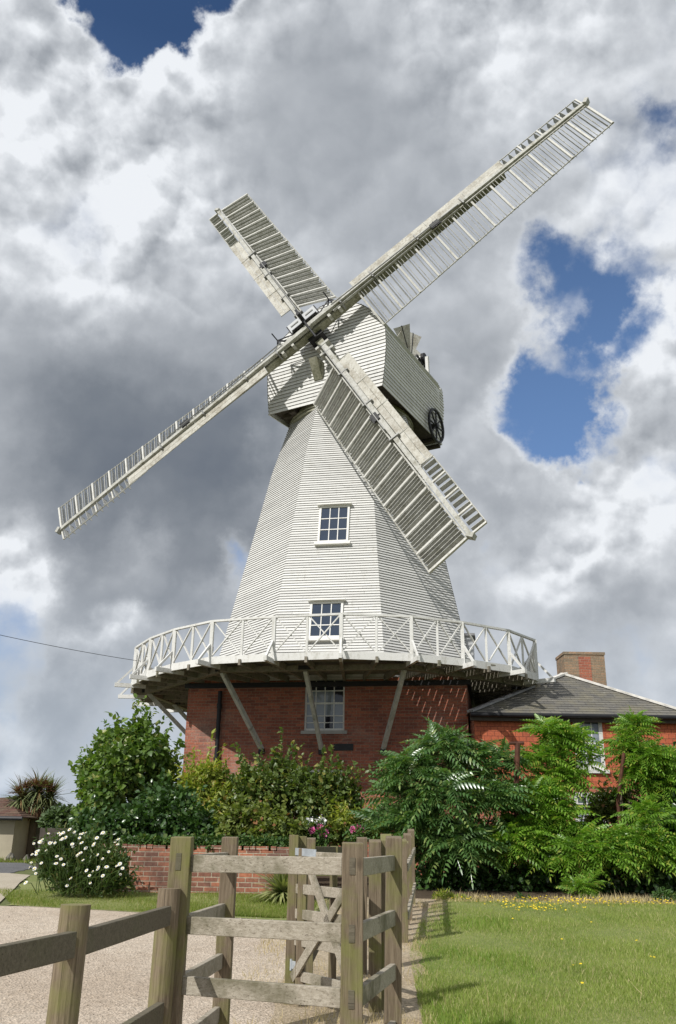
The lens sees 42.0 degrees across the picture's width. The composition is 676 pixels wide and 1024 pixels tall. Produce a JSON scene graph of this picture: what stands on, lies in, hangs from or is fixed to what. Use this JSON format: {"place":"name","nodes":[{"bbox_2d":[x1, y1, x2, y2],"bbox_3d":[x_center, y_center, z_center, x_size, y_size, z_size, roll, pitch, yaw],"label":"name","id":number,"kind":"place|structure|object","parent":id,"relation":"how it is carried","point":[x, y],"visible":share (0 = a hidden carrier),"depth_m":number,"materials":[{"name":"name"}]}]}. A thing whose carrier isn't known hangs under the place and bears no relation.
{"place":"outdoors","nodes":[
{"label":"outdoors","id":0,"kind":"place"},
{"bbox_2d":[0,873,29,900],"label":"concrete apron","id":1,"kind":"object","parent":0,"point":[11,880],"visible":1,"depth_m":16.24,"materials":[{"name":"beige concrete"}]},
{"bbox_2d":[0,862,34,872],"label":"road","id":2,"kind":"structure","parent":0,"point":[9,867],"depth_m":22.29,"materials":[{"name":"grey asphalt"}]},
{"bbox_2d":[0,855,34,862],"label":"grass","id":3,"kind":"structure","parent":0,"point":[11,861],"depth_m":25.65,"materials":[{"name":"green plant"}]},
{"bbox_2d":[0,906,314,1023],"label":"gravel drive","id":4,"kind":"structure","parent":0,"point":[127,999],"depth_m":7.72,"materials":[{"name":"beige gravel"}]},
{"bbox_2d":[0,888,180,1023],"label":"rail fence","id":5,"kind":"object","parent":4,"relation":"on","point":[70,944],"visible":1,"depth_m":3.61,"materials":[{"name":"brown wood"}]},
{"bbox_2d":[0,911,421,1023],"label":"loose stones","id":6,"kind":"object","parent":4,"relation":"on","point":[140,971],"visible":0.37,"depth_m":7.80,"materials":[{"name":"beige gravel"}]},
{"bbox_2d":[167,834,401,1023],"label":"kissing gate","id":7,"kind":"structure","parent":4,"relation":"on","point":[342,937],"depth_m":4.93,"materials":[{"name":"brown wood"}]},
{"bbox_2d":[0,875,325,919],"bbox_3d":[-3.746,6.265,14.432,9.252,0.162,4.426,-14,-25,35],"label":"grass verge","id":8,"kind":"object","parent":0,"point":[32,879],"depth_m":13.44,"materials":[{"name":"plant"}]},
{"bbox_2d":[24,819,143,897],"bbox_3d":[-3.967,5.402,13.713,1.909,1.182,1.396,1,-20,0],"label":"daisy bush","id":9,"kind":"object","parent":8,"relation":"on","point":[82,865],"visible":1,"depth_m":13.67,"materials":[{"name":"green plant"}]},
{"bbox_2d":[249,854,287,903],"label":"striped yucca","id":10,"kind":"object","parent":8,"relation":"on","point":[279,885],"visible":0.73,"depth_m":13.33,"materials":[{"name":"green plant"}]},
{"bbox_2d":[0,862,539,911],"bbox_3d":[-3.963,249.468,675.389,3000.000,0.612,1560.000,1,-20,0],"label":"ground","id":11,"kind":"structure","parent":0,"point":[4,902],"depth_m":16.67,"materials":[{"name":"green plant"}]},
{"bbox_2d":[0,798,38,860],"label":"cottage","id":12,"kind":"structure","parent":11,"relation":"on","point":[14,826],"depth_m":26.96,"materials":[{"name":"paint"}]},
{"bbox_2d":[35,802,76,827],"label":"round bush","id":13,"kind":"object","parent":11,"relation":"on","point":[50,819],"visible":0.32,"depth_m":25.22,"materials":[{"name":"green plant"}]},
{"bbox_2d":[36,828,75,867],"bbox_3d":[-6.771,8.247,21.510,0.051,0.976,2.644,18,-26,-38],"label":"close board fence","id":14,"kind":"object","parent":11,"relation":"on","point":[43,832],"visible":0.17,"depth_m":22.13,"materials":[{"name":"wood"}]},
{"bbox_2d":[101,844,288,893],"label":"garden wall","id":15,"kind":"structure","parent":11,"relation":"on","point":[153,861],"depth_m":14.54,"materials":[{"name":"brick"}]},
{"bbox_2d":[115,832,288,851],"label":"ivy","id":16,"kind":"object","parent":15,"relation":"attached to","point":[206,840],"visible":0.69,"depth_m":14.82,"materials":[{"name":"green plant"}]},
{"bbox_2d":[55,97,613,875],"bbox_3d":[-1.109,-2.020,28.581,15.553,25.778,14.800,6,-21,-12],"label":"windmill","id":17,"kind":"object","parent":11,"relation":"on","point":[347,637],"visible":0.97,"depth_m":24.97,"materials":[{"name":"wood"}]},
{"bbox_2d":[1,635,135,660],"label":"overhead cable","id":18,"kind":"object","parent":17,"relation":"attached to","point":[65,648],"visible":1,"depth_m":22.48,"materials":[{"name":"black metal"}]},
{"bbox_2d":[302,769,341,819],"bbox_3d":[-0.393,7.210,22.132,1.036,1.413,0.100,-3,-20,10],"label":"window","id":19,"kind":"structure","parent":17,"relation":"in","point":[318,770],"depth_m":22.29,"materials":[{"name":"paint"}]},
{"bbox_2d":[301,680,346,733],"bbox_3d":[-0.341,5.047,22.886,1.200,1.424,0.170,-3,-20,10],"label":"window","id":20,"kind":"structure","parent":17,"relation":"in","point":[329,701],"depth_m":22.85,"materials":[{"name":"paint"}]},
{"bbox_2d":[305,598,345,641],"bbox_3d":[-0.331,2.944,23.925,1.062,1.244,0.418,-3,-20,10],"label":"window","id":21,"kind":"structure","parent":17,"relation":"in","point":[317,605],"depth_m":23.96,"materials":[{"name":"paint"}]},
{"bbox_2d":[314,502,351,545],"bbox_3d":[-0.124,0.361,25.505,1.041,1.387,0.448,-3,-20,10],"label":"window","id":22,"kind":"structure","parent":17,"relation":"in","point":[333,525],"depth_m":25.51,"materials":[{"name":"paint"}]},
{"bbox_2d":[464,633,475,698],"bbox_3d":[3.639,4.512,25.691,0.800,1.705,1.220,-3,-20,10],"label":"door porch","id":23,"kind":"structure","parent":17,"relation":"in","point":[469,643],"depth_m":25.36,"materials":[{"name":"grey paint"}]},
{"bbox_2d":[51,876,675,902],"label":"garden bed","id":24,"kind":"object","parent":11,"relation":"on","point":[325,881],"visible":0.05,"depth_m":15.24,"materials":[{"name":"soil"}]},
{"bbox_2d":[68,693,188,822],"bbox_3d":[-4.482,5.846,18.839,2.714,3.817,2.256,11,-23,-26],"label":"leafy tree","id":25,"kind":"object","parent":24,"relation":"on","point":[119,762],"visible":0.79,"depth_m":18.42,"materials":[{"name":"green plant"}]},
{"bbox_2d":[68,767,223,848],"bbox_3d":[-3.520,5.944,16.671,3.264,2.168,1.830,1,-20,0],"label":"laurel bush","id":26,"kind":"object","parent":24,"relation":"on","point":[162,810],"visible":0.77,"depth_m":16.41,"materials":[{"name":"green plant"}]},
{"bbox_2d":[168,729,240,819],"bbox_3d":[-2.707,6.005,18.110,1.792,3.036,1.612,1,-20,0],"label":"willow shrub","id":27,"kind":"object","parent":24,"relation":"on","point":[208,772],"visible":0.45,"depth_m":18.17,"materials":[{"name":"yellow plant"}]},
{"bbox_2d":[212,790,376,846],"bbox_3d":[-0.751,6.114,16.405,3.159,1.717,1.232,10,-22,-24],"label":"barberry shrub","id":28,"kind":"object","parent":24,"relation":"on","point":[237,819],"visible":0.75,"depth_m":16.14,"materials":[{"name":"green plant"}]},
{"bbox_2d":[299,816,330,833],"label":"white roses","id":29,"kind":"object","parent":28,"relation":"on","point":[322,820],"visible":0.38,"depth_m":16.39,"materials":[{"name":"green plant"}]},
{"bbox_2d":[221,727,375,820],"bbox_3d":[-0.808,5.938,17.848,3.276,3.065,1.568,1,-20,0],"label":"shrub","id":30,"kind":"object","parent":24,"relation":"on","point":[295,783],"visible":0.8,"depth_m":17.73,"materials":[{"name":"green plant"}]},
{"bbox_2d":[305,823,333,846],"bbox_3d":[-0.360,5.996,16.161,0.601,0.531,0.510,1,-20,0],"label":"pink peony","id":31,"kind":"object","parent":24,"relation":"in","point":[319,834],"visible":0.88,"depth_m":16.10,"materials":[{"name":"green plant"}]},
{"bbox_2d":[343,824,371,849],"bbox_3d":[0.372,5.956,16.138,0.506,0.471,0.451,14,-24,-31],"label":"pink peony","id":32,"kind":"object","parent":24,"relation":"on","point":[354,835],"visible":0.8,"depth_m":16.12,"materials":[{"name":"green plant"}]},
{"bbox_2d":[320,791,395,841],"bbox_3d":[0.413,5.978,17.034,1.576,1.136,1.229,1,-20,0],"label":"border shrub","id":33,"kind":"object","parent":24,"relation":"on","point":[348,820],"visible":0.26,"depth_m":16.82,"materials":[{"name":"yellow plant"}]},
{"bbox_2d":[342,715,541,888],"bbox_3d":[1.984,5.324,16.163,4.020,3.122,2.473,1,-20,0],"label":"sumac shrub","id":34,"kind":"object","parent":24,"relation":"on","point":[427,800],"visible":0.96,"depth_m":15.84,"materials":[{"name":"green plant"}]},
{"bbox_2d":[456,893,469,899],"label":"weed clump","id":35,"kind":"object","parent":24,"relation":"on","point":[464,896],"visible":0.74,"depth_m":14.13,"materials":[{"name":"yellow plant"}]},
{"bbox_2d":[509,741,523,890],"bbox_3d":[3.334,5.584,16.079,0.282,2.713,0.100,1,-20,0],"label":"iron post","id":36,"kind":"object","parent":24,"relation":"on","point":[517,758],"visible":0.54,"depth_m":16.37,"materials":[{"name":"black metal"}]},
{"bbox_2d":[398,812,675,894],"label":"bramble thicket","id":37,"kind":"object","parent":24,"relation":"on","point":[535,881],"visible":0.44,"depth_m":15.64,"materials":[{"name":"green plant"}]},
{"bbox_2d":[473,713,612,882],"bbox_3d":[3.863,5.373,16.526,3.126,3.343,2.724,1,-20,0],"label":"sumac shrub","id":38,"kind":"object","parent":24,"relation":"on","point":[554,809],"visible":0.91,"depth_m":16.32,"materials":[{"name":"green plant"}]},
{"bbox_2d":[554,867,611,897],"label":"sumac shrub","id":39,"kind":"object","parent":24,"relation":"on","point":[580,887],"visible":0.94,"depth_m":14.61,"materials":[{"name":"green plant"}]},
{"bbox_2d":[539,791,675,891],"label":"sumac shrub","id":40,"kind":"object","parent":24,"relation":"on","point":[642,843],"visible":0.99,"depth_m":15.51,"materials":[{"name":"green plant"}]},
{"bbox_2d":[583,775,634,827],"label":"reddish shrub","id":41,"kind":"object","parent":24,"relation":"on","point":[605,807],"visible":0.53,"depth_m":17.55,"materials":[{"name":"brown plant"}]},
{"bbox_2d":[616,753,625,823],"bbox_3d":[5.475,5.943,16.812,0.289,2.609,0.070,1,-20,0],"label":"trunk","id":42,"kind":"object","parent":24,"relation":"on","point":[620,778],"visible":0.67,"depth_m":17.04,"materials":[{"name":"brown wood"}]},
{"bbox_2d":[595,706,675,824],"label":"sumac shrub","id":43,"kind":"object","parent":24,"relation":"on","point":[647,761],"visible":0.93,"depth_m":17.29,"materials":[{"name":"green plant"}]},
{"bbox_2d":[625,738,675,892],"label":"dark hedge shrub","id":44,"kind":"object","parent":24,"relation":"on","point":[672,798],"visible":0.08,"depth_m":16.90,"materials":[{"name":"green plant"}]},
{"bbox_2d":[466,652,675,875],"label":"brick house","id":45,"kind":"structure","parent":11,"relation":"on","point":[579,690],"depth_m":21.79,"materials":[{"name":"tile"}]},
{"bbox_2d":[574,793,603,833],"bbox_3d":[6.008,7.146,20.872,0.917,0.931,0.175,1,-20,0],"label":"window","id":46,"kind":"structure","parent":45,"relation":"in","point":[578,802],"depth_m":20.95,"materials":[{"name":"white paint"}]},
{"bbox_2d":[573,722,609,773],"bbox_3d":[6.105,5.679,21.411,0.851,1.301,0.175,1,-20,0],"label":"window","id":47,"kind":"structure","parent":45,"relation":"in","point":[597,727],"depth_m":21.47,"materials":[{"name":"white paint"}]},
{"bbox_2d":[0,0,675,806],"label":"sky","id":48,"kind":"structure","parent":0,"point":[550,343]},
{"bbox_2d":[269,897,447,1023],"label":"dirt path","id":49,"kind":"structure","parent":0,"point":[408,995],"depth_m":7.30,"materials":[{"name":"beige gravel"}]},
{"bbox_2d":[305,837,366,984],"bbox_3d":[-0.030,3.593,7.797,0.164,1.344,0.982,-12,-24,32],"label":"field fence","id":50,"kind":"object","parent":49,"relation":"on","point":[311,843],"visible":0.26,"depth_m":7.85,"materials":[{"name":"brown wood"}]},
{"bbox_2d":[232,899,444,1023],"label":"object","id":51,"kind":"structure","parent":49,"relation":"on","point":[334,1012],"depth_m":7.72,"materials":[{"name":"beige gravel"}]},
{"bbox_2d":[402,829,415,942],"bbox_3d":[0.936,4.934,11.722,0.122,1.376,3.933,-1,-20,6],"label":"picket fence","id":52,"kind":"object","parent":49,"relation":"on","point":[408,871],"visible":0.71,"depth_m":10.64,"materials":[{"name":"brown wood"}]},
{"bbox_2d":[407,897,675,1023],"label":"lawn","id":53,"kind":"structure","parent":0,"point":[506,941],"depth_m":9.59,"materials":[{"name":"plant"}]},
{"bbox_2d":[431,888,459,899],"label":"weed clump","id":54,"kind":"object","parent":53,"relation":"on","point":[444,893],"visible":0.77,"depth_m":14.12,"materials":[{"name":"green plant"}]},
{"bbox_2d":[513,891,530,900],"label":"weed clump","id":55,"kind":"object","parent":53,"relation":"on","point":[520,895],"visible":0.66,"depth_m":14.12,"materials":[{"name":"green plant"}]},
{"bbox_2d":[434,889,675,904],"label":"hedge litter","id":56,"kind":"object","parent":53,"relation":"on","point":[605,898],"visible":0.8,"depth_m":13.95,"materials":[{"name":"plant"}]},
{"bbox_2d":[448,895,673,982],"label":"yellow flowers","id":57,"kind":"object","parent":53,"relation":"on","point":[564,907],"visible":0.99,"depth_m":13.53,"materials":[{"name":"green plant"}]},
{"bbox_2d":[649,886,675,902],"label":"weed clump","id":58,"kind":"object","parent":53,"relation":"on","point":[659,894],"visible":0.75,"depth_m":14.13,"materials":[{"name":"green plant"}]},
{"label":"far verge","id":59,"kind":"structure","parent":0,"visible":0},
{"bbox_2d":[6,852,15,861],"bbox_3d":[-9.704,10.244,26.113,0.264,0.275,0.312,1,-20,0],"label":"boulder","id":60,"kind":"object","parent":59,"relation":"on","point":[11,855],"visible":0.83,"depth_m":26.04,"materials":[{"name":"stone"}]},
{"bbox_2d":[0,766,73,858],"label":"cabbage palm","id":61,"kind":"object","parent":59,"relation":"on","point":[34,799],"visible":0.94,"depth_m":28.31,"materials":[{"name":"green plant"}]},
{"bbox_2d":[33,819,40,859],"bbox_3d":[-10.008,10.520,28.165,1.206,1.464,0.425,-10,-23,27],"label":"panel fence","id":62,"kind":"object","parent":59,"relation":"on","point":[37,836],"visible":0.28,"depth_m":28.06,"materials":[{"name":"brown wood"}]}
]}

